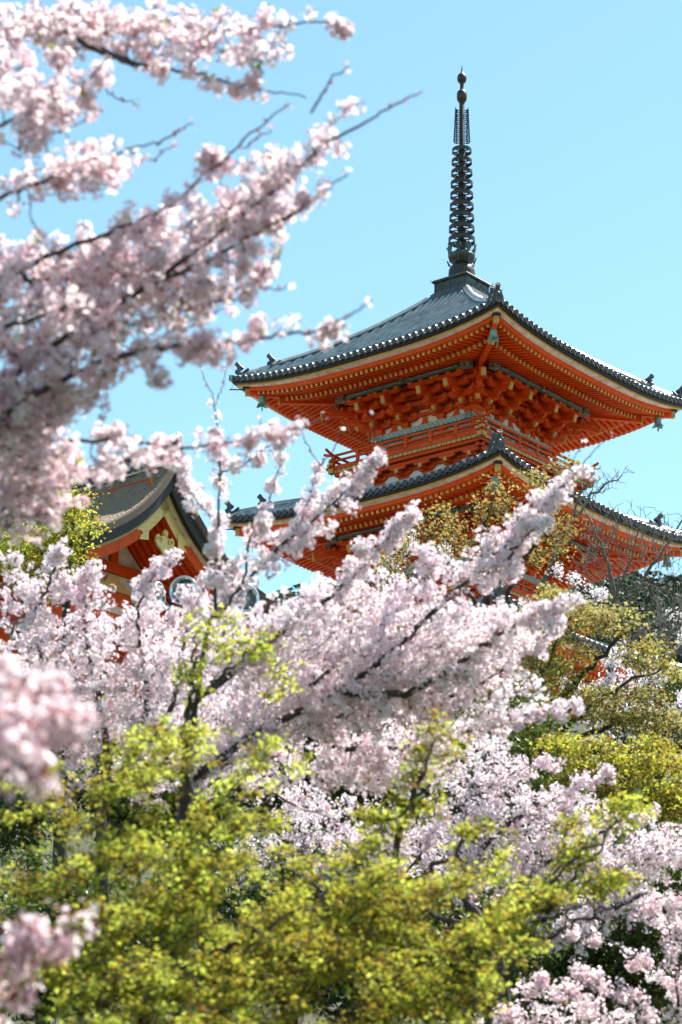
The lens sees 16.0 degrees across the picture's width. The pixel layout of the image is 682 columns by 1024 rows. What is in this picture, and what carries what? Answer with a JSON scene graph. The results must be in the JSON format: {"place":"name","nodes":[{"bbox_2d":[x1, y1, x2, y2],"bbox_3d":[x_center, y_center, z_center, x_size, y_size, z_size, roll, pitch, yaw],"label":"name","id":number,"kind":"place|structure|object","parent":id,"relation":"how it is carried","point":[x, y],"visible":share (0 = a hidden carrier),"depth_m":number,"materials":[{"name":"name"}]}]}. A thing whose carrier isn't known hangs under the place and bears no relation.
{"place":"outdoors","nodes":[
{"label":"outdoors","id":0,"kind":"place"},
{"bbox_2d":[0,748,681,1023],"bbox_3d":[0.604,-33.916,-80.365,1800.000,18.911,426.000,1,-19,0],"label":"ground","id":1,"kind":"structure","parent":0,"point":[309,1018],"depth_m":53.75,"materials":[{"name":"green plant"}]},
{"bbox_2d":[0,482,115,875],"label":"leafy tree","id":2,"kind":"object","parent":1,"relation":"on","point":[71,518],"visible":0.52,"depth_m":51.79,"materials":[{"name":"green plant"}]},
{"bbox_2d":[0,653,134,1023],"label":"cherry tree","id":3,"kind":"object","parent":1,"relation":"on","point":[24,735],"visible":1,"depth_m":6.89,"materials":[{"name":"pink plant"}]},
{"bbox_2d":[0,652,175,1023],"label":"evergreen shrub","id":4,"kind":"object","parent":1,"relation":"on","point":[6,841],"visible":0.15,"depth_m":33.30,"materials":[{"name":"green plant"}]},
{"bbox_2d":[0,713,325,1023],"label":"maple tree","id":5,"kind":"object","parent":1,"relation":"on","point":[158,987],"visible":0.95,"depth_m":13.87,"materials":[{"name":"green plant"}]},
{"bbox_2d":[0,536,336,1018],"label":"cherry tree","id":6,"kind":"object","parent":1,"relation":"on","point":[145,668],"visible":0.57,"depth_m":22.69,"materials":[{"name":"pink plant"}]},
{"bbox_2d":[159,604,253,975],"bbox_3d":[-2.700,5.039,43.948,2.078,7.005,0.488,1,-19,0],"label":"floodlight mast","id":7,"kind":"object","parent":1,"relation":"on","point":[168,608],"visible":0.02,"depth_m":44.96,"materials":[{"name":"metal"}]},
{"bbox_2d":[131,581,165,611],"bbox_3d":[-3.618,1.628,45.008,0.546,0.639,0.699,-5,-20,17],"label":"floodlight","id":8,"kind":"object","parent":7,"relation":"attached to","point":[161,598],"visible":0.34,"depth_m":44.97,"materials":[{"name":"metal"}]},
{"bbox_2d":[168,575,201,611],"bbox_3d":[-2.843,1.562,45.047,0.698,0.639,0.546,-6,-20,19],"label":"floodlight","id":9,"kind":"object","parent":7,"relation":"attached to","point":[183,579],"visible":0.36,"depth_m":44.92,"materials":[{"name":"metal"}]},
{"bbox_2d":[232,584,258,618],"bbox_3d":[-1.855,1.692,45.050,0.699,0.639,0.546,6,-19,-13],"label":"floodlight","id":10,"kind":"object","parent":7,"relation":"attached to","point":[253,597],"visible":0.28,"depth_m":44.91,"materials":[{"name":"metal"}]},
{"bbox_2d":[0,0,426,548],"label":"cherry tree","id":11,"kind":"object","parent":1,"relation":"on","point":[94,302],"visible":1,"depth_m":11.40,"materials":[{"name":"pink plant"}]},
{"bbox_2d":[76,636,352,1021],"bbox_3d":[-1.846,4.933,33.526,4.045,6.743,3.856,1,-19,0],"label":"leafy tree","id":12,"kind":"object","parent":1,"relation":"on","point":[120,818],"visible":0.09,"depth_m":33.39,"materials":[{"name":"green plant"}]},
{"bbox_2d":[167,603,312,1016],"bbox_3d":[-0.732,3.254,16.103,1.011,5.296,1.250,1,-19,0],"label":"maple tree","id":13,"kind":"object","parent":1,"relation":"on","point":[192,674],"visible":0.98,"depth_m":16.52,"materials":[{"name":"green plant"}]},
{"bbox_2d":[0,827,570,1023],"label":"evergreen shrub","id":14,"kind":"object","parent":1,"relation":"on","point":[46,910],"visible":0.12,"depth_m":27.67,"materials":[{"name":"green plant"}]},
{"bbox_2d":[239,605,472,931],"bbox_3d":[0.109,4.537,33.675,3.486,7.308,3.762,1,-19,0],"label":"cherry tree","id":15,"kind":"object","parent":1,"relation":"on","point":[340,792],"visible":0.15,"depth_m":33.36,"materials":[{"name":"pink plant"}]},
{"bbox_2d":[162,363,612,1022],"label":"cherry tree","id":16,"kind":"object","parent":1,"relation":"on","point":[328,709],"visible":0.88,"depth_m":19.56,"materials":[{"name":"pink plant"}]},
{"bbox_2d":[184,707,630,1023],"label":"maple tree","id":17,"kind":"object","parent":1,"relation":"on","point":[386,899],"visible":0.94,"depth_m":14.26,"materials":[{"name":"green plant"}]},
{"bbox_2d":[369,526,454,856],"bbox_3d":[1.153,4.094,49.282,1.237,8.449,2.443,16,-24,-38],"label":"cherry tree","id":18,"kind":"object","parent":1,"relation":"on","point":[395,566],"visible":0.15,"depth_m":49.97,"materials":[{"name":"pink plant"}]},
{"bbox_2d":[213,731,681,1023],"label":"cherry tree","id":19,"kind":"object","parent":1,"relation":"on","point":[668,851],"visible":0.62,"depth_m":26.00,"materials":[{"name":"pink plant"}]},
{"bbox_2d":[370,451,601,908],"bbox_3d":[2.704,3.443,47.200,4.797,9.694,3.078,1,-19,0],"label":"maple tree","id":20,"kind":"object","parent":1,"relation":"on","point":[533,557],"visible":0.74,"depth_m":47.87,"materials":[{"name":"green plant"}]},
{"bbox_2d":[384,667,617,1020],"bbox_3d":[2.206,5.148,33.617,3.652,5.923,3.930,1,-19,0],"label":"cherry tree","id":21,"kind":"object","parent":1,"relation":"on","point":[530,732],"visible":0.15,"depth_m":33.38,"materials":[{"name":"pink plant"}]},
{"bbox_2d":[428,582,681,1023],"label":"maple tree","id":22,"kind":"object","parent":1,"relation":"on","point":[593,703],"visible":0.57,"depth_m":37.80,"materials":[{"name":"green plant"}]},
{"bbox_2d":[477,792,657,1023],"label":"maple tree","id":23,"kind":"object","parent":1,"relation":"on","point":[597,889],"visible":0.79,"depth_m":16.95,"materials":[{"name":"green plant"}]},
{"bbox_2d":[472,892,681,1023],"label":"cherry tree","id":24,"kind":"object","parent":1,"relation":"on","point":[584,1011],"visible":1,"depth_m":22.36,"materials":[{"name":"pink plant"}]},
{"bbox_2d":[533,466,633,928],"bbox_3d":[4.597,3.632,49.093,3.117,9.598,1.616,-16,-25,41],"label":"bare tree","id":25,"kind":"object","parent":1,"relation":"on","point":[548,570],"visible":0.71,"depth_m":49.95,"materials":[{"name":"plant"}]},
{"bbox_2d":[529,728,681,1023],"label":"maple tree","id":26,"kind":"object","parent":1,"relation":"on","point":[649,763],"visible":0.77,"depth_m":31.48,"materials":[{"name":"green plant"}]},
{"bbox_2d":[544,562,681,844],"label":"cherry tree","id":27,"kind":"object","parent":1,"relation":"on","point":[612,677],"visible":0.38,"depth_m":43.99,"materials":[{"name":"pink plant"}]},
{"bbox_2d":[563,501,681,851],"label":"bare tree","id":28,"kind":"object","parent":1,"relation":"on","point":[614,591],"visible":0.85,"depth_m":55.95,"materials":[{"name":"grey plant"}]},
{"bbox_2d":[588,664,681,821],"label":"evergreen shrub","id":29,"kind":"object","parent":1,"relation":"on","point":[676,686],"visible":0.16,"depth_m":53.06,"materials":[{"name":"green plant"}]},
{"bbox_2d":[623,583,681,738],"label":"bare tree","id":30,"kind":"object","parent":1,"relation":"on","point":[677,650],"visible":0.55,"depth_m":47.92,"materials":[{"name":"plant"}]},
{"bbox_2d":[662,607,681,644],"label":"cherry tree","id":31,"kind":"object","parent":1,"relation":"on","point":[672,614],"visible":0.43,"depth_m":95.02,"materials":[{"name":"pink plant"}]},
{"bbox_2d":[0,0,681,593],"label":"sky","id":32,"kind":"structure","parent":0,"point":[575,106],"materials":[{"name":"blue"}]},
{"bbox_2d":[311,740,681,750],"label":"pagoda terrace ground","id":33,"kind":"structure","parent":0,"point":[680,746],"depth_m":65.18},
{"bbox_2d":[0,431,292,740],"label":"thatched gate","id":34,"kind":"structure","parent":33,"relation":"on","point":[146,513],"depth_m":66.08,"materials":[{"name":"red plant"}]},
{"bbox_2d":[213,67,681,738],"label":"pagoda","id":35,"kind":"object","parent":33,"relation":"on","point":[447,393],"visible":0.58,"depth_m":81.71,"materials":[{"name":"red painted wood"},{"name":"tile"},{"name":"metal"}]},
{"bbox_2d":[249,535,256,551],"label":"wind bell","id":36,"kind":"object","parent":35,"relation":"hanging from","point":[253,541],"visible":0.34,"depth_m":82.12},
{"bbox_2d":[257,396,267,410],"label":"wind bell","id":37,"kind":"object","parent":35,"relation":"hanging from","point":[262,402],"visible":1,"depth_m":83.79,"materials":[{"name":"teal metal"}]},
{"bbox_2d":[487,328,499,344],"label":"wind bell","id":38,"kind":"object","parent":35,"relation":"hanging from","point":[493,335],"visible":1,"depth_m":77.86,"materials":[{"name":"teal metal"}]},
{"bbox_2d":[489,476,498,491],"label":"wind bell","id":39,"kind":"object","parent":35,"relation":"hanging from","point":[494,478],"visible":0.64,"depth_m":76.04,"materials":[{"name":"teal metal"}]},
{"bbox_2d":[652,416,663,431],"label":"wind bell","id":40,"kind":"object","parent":35,"relation":"hanging from","point":[658,424],"visible":1,"depth_m":85.05,"materials":[{"name":"teal metal"}]},
{"bbox_2d":[662,555,671,570],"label":"wind bell","id":41,"kind":"object","parent":35,"relation":"hanging from","point":[666,562],"visible":0.83,"depth_m":83.43,"materials":[{"name":"teal metal"}]},
{"bbox_2d":[349,720,681,742],"bbox_3d":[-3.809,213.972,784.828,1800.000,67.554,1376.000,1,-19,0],"label":"hill","id":42,"kind":"structure","parent":0,"point":[576,729],"depth_m":192.38,"materials":[{"name":"green plant"}]},
{"bbox_2d":[10,570,681,719],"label":"forest","id":43,"kind":"object","parent":42,"relation":"on","point":[628,576],"visible":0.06,"depth_m":243.89,"materials":[{"name":"green plant"}]},
{"bbox_2d":[509,821,681,1023],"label":"evergreen shrub","id":44,"kind":"object","parent":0,"point":[635,939],"visible":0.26,"depth_m":29.35,"materials":[{"name":"plant"}]}
]}

